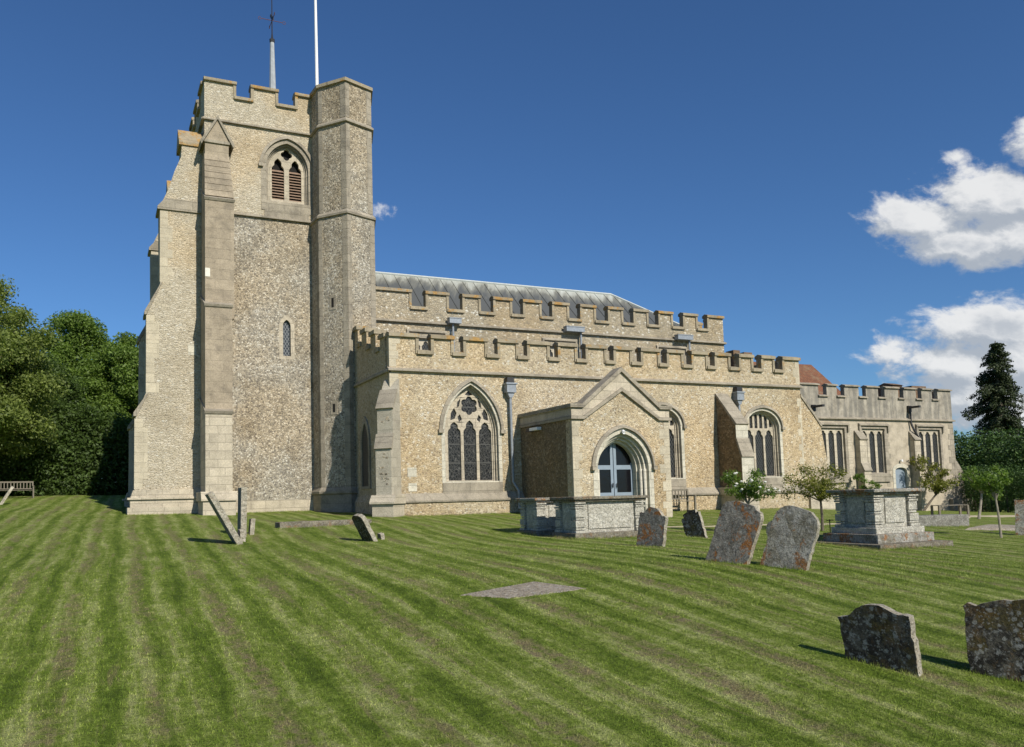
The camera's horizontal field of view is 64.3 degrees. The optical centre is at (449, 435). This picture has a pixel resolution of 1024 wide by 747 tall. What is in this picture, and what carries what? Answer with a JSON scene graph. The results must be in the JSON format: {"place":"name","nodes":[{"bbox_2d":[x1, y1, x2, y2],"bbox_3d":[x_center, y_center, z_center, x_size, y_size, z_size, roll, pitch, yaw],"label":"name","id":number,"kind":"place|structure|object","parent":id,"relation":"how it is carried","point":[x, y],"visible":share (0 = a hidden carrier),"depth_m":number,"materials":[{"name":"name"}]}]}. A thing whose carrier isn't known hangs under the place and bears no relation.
{"place":"outdoors","nodes":[
{"label":"outdoors","id":0,"kind":"place"},
{"bbox_2d":[0,491,1023,746],"bbox_3d":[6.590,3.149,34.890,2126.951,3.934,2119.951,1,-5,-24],"label":"ground","id":1,"kind":"structure","parent":0,"point":[26,519],"depth_m":9.33,"materials":[{"name":"green plant"}]},
{"bbox_2d":[0,486,13,504],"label":"headstone","id":2,"kind":"object","parent":1,"relation":"on","point":[6,495],"visible":0.93,"depth_m":37.55,"materials":[{"name":"stone"}]},
{"bbox_2d":[0,481,33,497],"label":"garden bench","id":3,"kind":"object","parent":1,"relation":"on","point":[20,482],"visible":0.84,"depth_m":45.22,"materials":[{"name":"brown wood"}]},
{"bbox_2d":[0,274,69,461],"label":"broadleaf tree","id":4,"kind":"object","parent":1,"relation":"on","point":[21,385],"visible":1,"depth_m":44.96,"materials":[{"name":"green plant"}]},
{"bbox_2d":[0,350,110,492],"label":"broadleaf tree","id":5,"kind":"object","parent":1,"relation":"on","point":[68,404],"visible":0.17,"depth_m":51.13,"materials":[{"name":"green plant"}]},
{"bbox_2d":[0,409,132,495],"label":"shrubbery","id":6,"kind":"object","parent":1,"relation":"on","point":[91,469],"visible":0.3,"depth_m":50.33,"materials":[{"name":"green plant"}]},
{"bbox_2d":[29,309,113,381],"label":"broadleaf tree","id":7,"kind":"object","parent":1,"relation":"on","point":[84,337],"visible":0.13,"depth_m":60.85,"materials":[{"name":"green plant"}]},
{"bbox_2d":[72,331,138,465],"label":"broadleaf tree","id":8,"kind":"object","parent":1,"relation":"on","point":[119,357],"visible":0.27,"depth_m":55.74,"materials":[{"name":"green plant"}]},
{"bbox_2d":[205,491,242,544],"bbox_3d":[-5.487,2.193,19.967,0.140,1.787,0.770,-31,7,-22],"label":"headstone","id":9,"kind":"object","parent":1,"relation":"on","point":[223,518],"visible":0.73,"depth_m":19.63,"materials":[{"name":"stone"}]},
{"bbox_2d":[237,487,246,534],"bbox_3d":[-5.530,2.207,21.584,0.150,1.647,0.719,1,-5,-21],"label":"headstone","id":10,"kind":"object","parent":1,"relation":"on","point":[242,509],"visible":0.62,"depth_m":21.30,"materials":[{"name":"stone"}]},
{"bbox_2d":[238,529,245,541],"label":"headstone","id":11,"kind":"object","parent":1,"relation":"on","point":[242,534],"visible":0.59,"depth_m":20.26,"materials":[{"name":"stone"}]},
{"bbox_2d":[248,518,254,534],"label":"headstone","id":12,"kind":"object","parent":1,"relation":"on","point":[251,530],"visible":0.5,"depth_m":21.73,"materials":[{"name":"stone"}]},
{"bbox_2d":[275,519,371,528],"bbox_3d":[-3.752,2.786,24.308,2.921,0.460,0.599,1,-5,-28],"label":"coffin stone","id":13,"kind":"object","parent":1,"relation":"on","point":[299,524],"visible":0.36,"depth_m":23.91,"materials":[{"name":"grey stone"}]},
{"bbox_2d":[352,513,377,541],"bbox_3d":[-2.048,2.434,20.005,0.110,1.101,0.638,-31,12,-30],"label":"headstone","id":14,"kind":"object","parent":1,"relation":"on","point":[363,526],"visible":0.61,"depth_m":19.81,"materials":[{"name":"stone"}]},
{"bbox_2d":[377,532,384,539],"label":"headstone","id":15,"kind":"object","parent":1,"relation":"on","point":[381,536],"visible":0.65,"depth_m":20.20,"materials":[{"name":"stone"}]},
{"bbox_2d":[460,582,583,598],"bbox_3d":[0.968,2.227,11.575,1.951,0.148,1.079,1,-5,-24],"label":"ledger stone","id":16,"kind":"object","parent":1,"relation":"on","point":[526,589],"visible":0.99,"depth_m":11.53,"materials":[{"name":"grey stone"}]},
{"bbox_2d":[515,497,559,535],"bbox_3d":[2.952,2.491,22.470,1.940,1.540,1.140,1,-5,-24],"label":"chest tomb","id":17,"kind":"object","parent":1,"relation":"on","point":[539,515],"visible":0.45,"depth_m":21.92,"materials":[{"name":"stone"}]},
{"bbox_2d":[122,76,973,516],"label":"parish church","id":18,"kind":"structure","parent":1,"relation":"on","point":[298,352],"depth_m":34.26,"materials":[{"name":"stone"}]},
{"bbox_2d":[258,0,285,88],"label":"weather vane","id":19,"kind":"object","parent":18,"relation":"on","point":[272,80],"visible":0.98,"depth_m":38.59,"materials":[{"name":"black metal"}]},
{"bbox_2d":[258,136,312,215],"bbox_3d":[-7.178,-11.390,35.625,2.515,3.435,0.660,1,-5,-24],"label":"belfry window","id":20,"kind":"structure","parent":18,"relation":"in","point":[286,174],"depth_m":35.67,"materials":[{"name":"stone"}]},
{"bbox_2d":[279,316,294,359],"bbox_3d":[-7.032,-4.197,34.914,0.660,1.900,0.156,1,-5,-24],"label":"slit window","id":21,"kind":"structure","parent":18,"relation":"in","point":[286,330],"depth_m":34.92,"materials":[{"name":"stone"}]},
{"bbox_2d":[314,0,318,85],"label":"flagpole","id":22,"kind":"object","parent":18,"relation":"on","point":[316,45],"visible":0.49,"depth_m":39.57,"materials":[{"name":"white metal"}]},
{"bbox_2d":[329,295,335,309],"bbox_3d":[-4.934,-5.601,34.261,0.340,0.600,0.068,-4,-5,27],"label":"slit window","id":23,"kind":"structure","parent":18,"relation":"in","point":[332,299],"depth_m":34.23,"materials":[{"name":"stone"}]},
{"bbox_2d":[331,401,337,414],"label":"slit window","id":24,"kind":"structure","parent":18,"relation":"in","point":[334,405],"depth_m":33.88,"materials":[{"name":"stone"}]},
{"bbox_2d":[360,416,370,488],"bbox_3d":[-3.369,0.690,32.399,0.070,2.900,1.240,1,-5,-24],"label":"west window","id":25,"kind":"structure","parent":18,"relation":"in","point":[365,443],"depth_m":32.40,"materials":[{"name":"stone"}]},
{"bbox_2d":[406,328,446,349],"bbox_3d":[-1.083,-4.037,37.505,2.000,1.690,0.360,1,-5,-24],"label":"clerestory window","id":26,"kind":"structure","parent":18,"relation":"in","point":[423,343],"depth_m":37.50,"materials":[{"name":"stone"}]},
{"bbox_2d":[438,378,505,492],"bbox_3d":[0.791,-0.004,31.139,2.800,4.414,0.510,1,-5,-24],"label":"window","id":27,"kind":"structure","parent":18,"relation":"in","point":[470,436],"depth_m":31.28,"materials":[{"name":"stone"}]},
{"bbox_2d":[542,337,576,356],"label":"clerestory window","id":28,"kind":"structure","parent":18,"relation":"in","point":[543,338],"depth_m":40.30,"materials":[{"name":"stone"}]},
{"bbox_2d":[598,444,613,495],"bbox_3d":[5.639,2.295,29.460,0.825,4.024,0.140,1,-5,-24],"label":"door","id":29,"kind":"structure","parent":18,"relation":"in","point":[605,463],"depth_m":29.62,"materials":[{"name":"blue paint"}]},
{"bbox_2d":[612,443,633,495],"bbox_3d":[6.422,2.302,29.801,0.825,4.024,0.140,1,-5,-24],"label":"door","id":30,"kind":"structure","parent":18,"relation":"in","point":[622,465],"depth_m":29.89,"materials":[{"name":"blue paint"}]},
{"bbox_2d":[656,345,687,363],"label":"clerestory window","id":31,"kind":"structure","parent":18,"relation":"in","point":[657,346],"depth_m":43.04,"materials":[{"name":"stone"}]},
{"bbox_2d":[658,402,686,487],"bbox_3d":[9.042,0.428,34.702,2.465,3.698,0.510,1,-5,-24],"label":"window","id":32,"kind":"structure","parent":18,"relation":"in","point":[677,447],"depth_m":35.04,"materials":[{"name":"stone"}]},
{"bbox_2d":[744,405,785,485],"bbox_3d":[14.221,0.475,36.958,2.465,3.698,0.510,1,-5,-24],"label":"window","id":33,"kind":"structure","parent":18,"relation":"in","point":[764,436],"depth_m":37.20,"materials":[{"name":"stone"}]},
{"bbox_2d":[821,422,850,482],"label":"window","id":34,"kind":"structure","parent":18,"relation":"in","point":[832,432],"depth_m":45.67,"materials":[{"name":"stone"}]},
{"bbox_2d":[858,423,890,481],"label":"window","id":35,"kind":"structure","parent":18,"relation":"in","point":[873,431],"depth_m":46.92,"materials":[{"name":"stone"}]},
{"bbox_2d":[893,464,910,487],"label":"priest door","id":36,"kind":"structure","parent":18,"relation":"in","point":[899,475],"depth_m":47.60,"materials":[{"name":"stone"}]},
{"bbox_2d":[915,424,946,480],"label":"window","id":37,"kind":"structure","parent":18,"relation":"in","point":[928,433],"depth_m":48.87,"materials":[{"name":"stone"}]},
{"bbox_2d":[550,495,648,538],"bbox_3d":[3.902,2.392,21.005,2.290,1.630,1.190,1,-5,-24],"label":"chest tomb","id":38,"kind":"object","parent":1,"relation":"on","point":[585,517],"visible":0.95,"depth_m":20.58,"materials":[{"name":"stone"}]},
{"bbox_2d":[636,507,667,546],"bbox_3d":[4.242,2.099,17.022,0.100,1.178,0.679,7,-2,-39],"label":"headstone","id":39,"kind":"object","parent":1,"relation":"on","point":[652,525],"visible":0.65,"depth_m":16.97,"materials":[{"name":"stone"}]},
{"bbox_2d":[672,489,696,510],"bbox_3d":[9.335,2.748,33.603,1.720,1.040,0.595,0,-5,-21],"label":"garden bench","id":40,"kind":"object","parent":1,"relation":"on","point":[686,498],"visible":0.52,"depth_m":33.98,"materials":[{"name":"brown wood"}]},
{"bbox_2d":[681,509,707,537],"bbox_3d":[6.070,2.352,20.080,0.080,1.069,0.598,6,-28,-31],"label":"headstone","id":41,"kind":"object","parent":1,"relation":"on","point":[693,523],"visible":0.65,"depth_m":20.08,"materials":[{"name":"stone"}]},
{"bbox_2d":[706,501,763,564],"bbox_3d":[4.638,1.765,13.270,0.110,1.380,0.719,11,6,-43],"label":"headstone","id":42,"kind":"object","parent":1,"relation":"on","point":[738,527],"visible":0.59,"depth_m":13.20,"materials":[{"name":"stone"}]},
{"bbox_2d":[720,468,780,503],"bbox_3d":[8.139,1.789,21.853,1.493,1.856,1.217,-2,-4,11],"label":"rose bush","id":43,"kind":"object","parent":1,"relation":"on","point":[749,488],"visible":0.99,"depth_m":21.88,"materials":[{"name":"green plant"}]},
{"bbox_2d":[766,520,772,538],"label":"headstone","id":44,"kind":"object","parent":1,"relation":"on","point":[768,526],"visible":0.14,"depth_m":15.60,"materials":[{"name":"stone"}]},
{"bbox_2d":[760,505,819,570],"bbox_3d":[5.333,1.784,12.742,0.110,1.337,0.719,11,5,-44],"label":"headstone","id":45,"kind":"object","parent":1,"relation":"on","point":[793,534],"visible":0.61,"depth_m":12.68,"materials":[{"name":"stone"}]},
{"bbox_2d":[778,462,848,530],"bbox_3d":[10.132,1.697,22.175,1.704,2.027,1.986,1,-5,-24],"label":"young tree","id":46,"kind":"object","parent":1,"relation":"on","point":[815,488],"visible":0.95,"depth_m":22.16,"materials":[{"name":"green plant"}]},
{"bbox_2d":[852,473,881,488],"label":"bushy shrub","id":47,"kind":"object","parent":1,"relation":"on","point":[877,485],"visible":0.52,"depth_m":44.95,"materials":[{"name":"green plant"}]},
{"bbox_2d":[838,603,922,676],"bbox_3d":[4.220,2.137,7.929,0.100,0.961,0.699,-1,-10,-38],"label":"headstone","id":48,"kind":"object","parent":1,"relation":"on","point":[882,635],"visible":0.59,"depth_m":7.88,"materials":[{"name":"stone"}]},
{"bbox_2d":[817,488,952,549],"bbox_3d":[9.974,2.218,18.914,2.350,1.930,2.000,1,-5,-24],"label":"chest tomb","id":49,"kind":"object","parent":1,"relation":"on","point":[880,518],"visible":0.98,"depth_m":18.48,"materials":[{"name":"stone"}]},
{"bbox_2d":[909,454,959,510],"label":"climbing shrub","id":50,"kind":"object","parent":1,"relation":"on","point":[938,484],"visible":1,"depth_m":46.34,"materials":[{"name":"plant"}]},
{"bbox_2d":[916,514,968,526],"bbox_3d":[14.723,2.773,24.928,2.470,0.620,0.714,0,-5,-15],"label":"tomb","id":51,"kind":"object","parent":1,"relation":"on","point":[949,520],"visible":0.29,"depth_m":24.68,"materials":[{"name":"grey stone"}]},
{"bbox_2d":[930,504,969,516],"bbox_3d":[20.185,3.079,32.719,1.260,0.545,0.530,-1,-4,-4],"label":"garden bench","id":52,"kind":"object","parent":1,"relation":"on","point":[959,506],"visible":0.84,"depth_m":32.56,"materials":[{"name":"brown wood"}]},
{"bbox_2d":[958,465,1000,518],"bbox_3d":[19.999,2.169,30.327,1.532,2.113,1.217,1,-5,-24],"label":"young tree","id":53,"kind":"object","parent":1,"relation":"on","point":[973,484],"visible":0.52,"depth_m":30.26,"materials":[{"name":"green plant"}]},
{"bbox_2d":[954,426,1023,509],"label":"laurel hedge","id":54,"kind":"object","parent":1,"relation":"on","point":[997,459],"visible":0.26,"depth_m":52.92,"materials":[{"name":"green plant"}]},
{"bbox_2d":[965,524,1014,530],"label":"path","id":55,"kind":"structure","parent":1,"relation":"on","point":[992,527],"depth_m":23.93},
{"bbox_2d":[958,463,1023,512],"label":"clipped hedge","id":56,"kind":"object","parent":1,"relation":"on","point":[971,495],"visible":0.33,"depth_m":46.44,"materials":[{"name":"green plant"}]},
{"bbox_2d":[960,341,1023,481],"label":"conifer","id":57,"kind":"object","parent":1,"relation":"on","point":[997,387],"visible":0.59,"depth_m":69.56,"materials":[{"name":"green plant"}]},
{"bbox_2d":[963,599,1023,682],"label":"headstone","id":58,"kind":"object","parent":1,"relation":"on","point":[994,631],"visible":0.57,"depth_m":7.63,"materials":[{"name":"stone"}]},
{"bbox_2d":[974,468,1013,537],"bbox_3d":[14.183,1.800,21.064,1.122,1.917,0.849,1,-5,-24],"label":"young tree","id":59,"kind":"object","parent":1,"relation":"on","point":[996,487],"visible":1,"depth_m":21.01,"materials":[{"name":"green plant"}]},
{"bbox_2d":[1014,500,1023,535],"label":"headstone","id":60,"kind":"object","parent":1,"relation":"on","point":[1019,516],"visible":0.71,"depth_m":22.14,"materials":[{"name":"stone"}]},
{"bbox_2d":[0,0,1023,464],"label":"sky","id":61,"kind":"structure","parent":0,"point":[840,183],"materials":[{"name":"blue"}]},
{"bbox_2d":[667,523,835,526],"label":"path","id":62,"kind":"structure","parent":0,"point":[763,524],"depth_m":24.57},
{"bbox_2d":[969,515,1014,517],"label":"path","id":63,"kind":"structure","parent":0,"point":[992,516],"depth_m":37.22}
]}

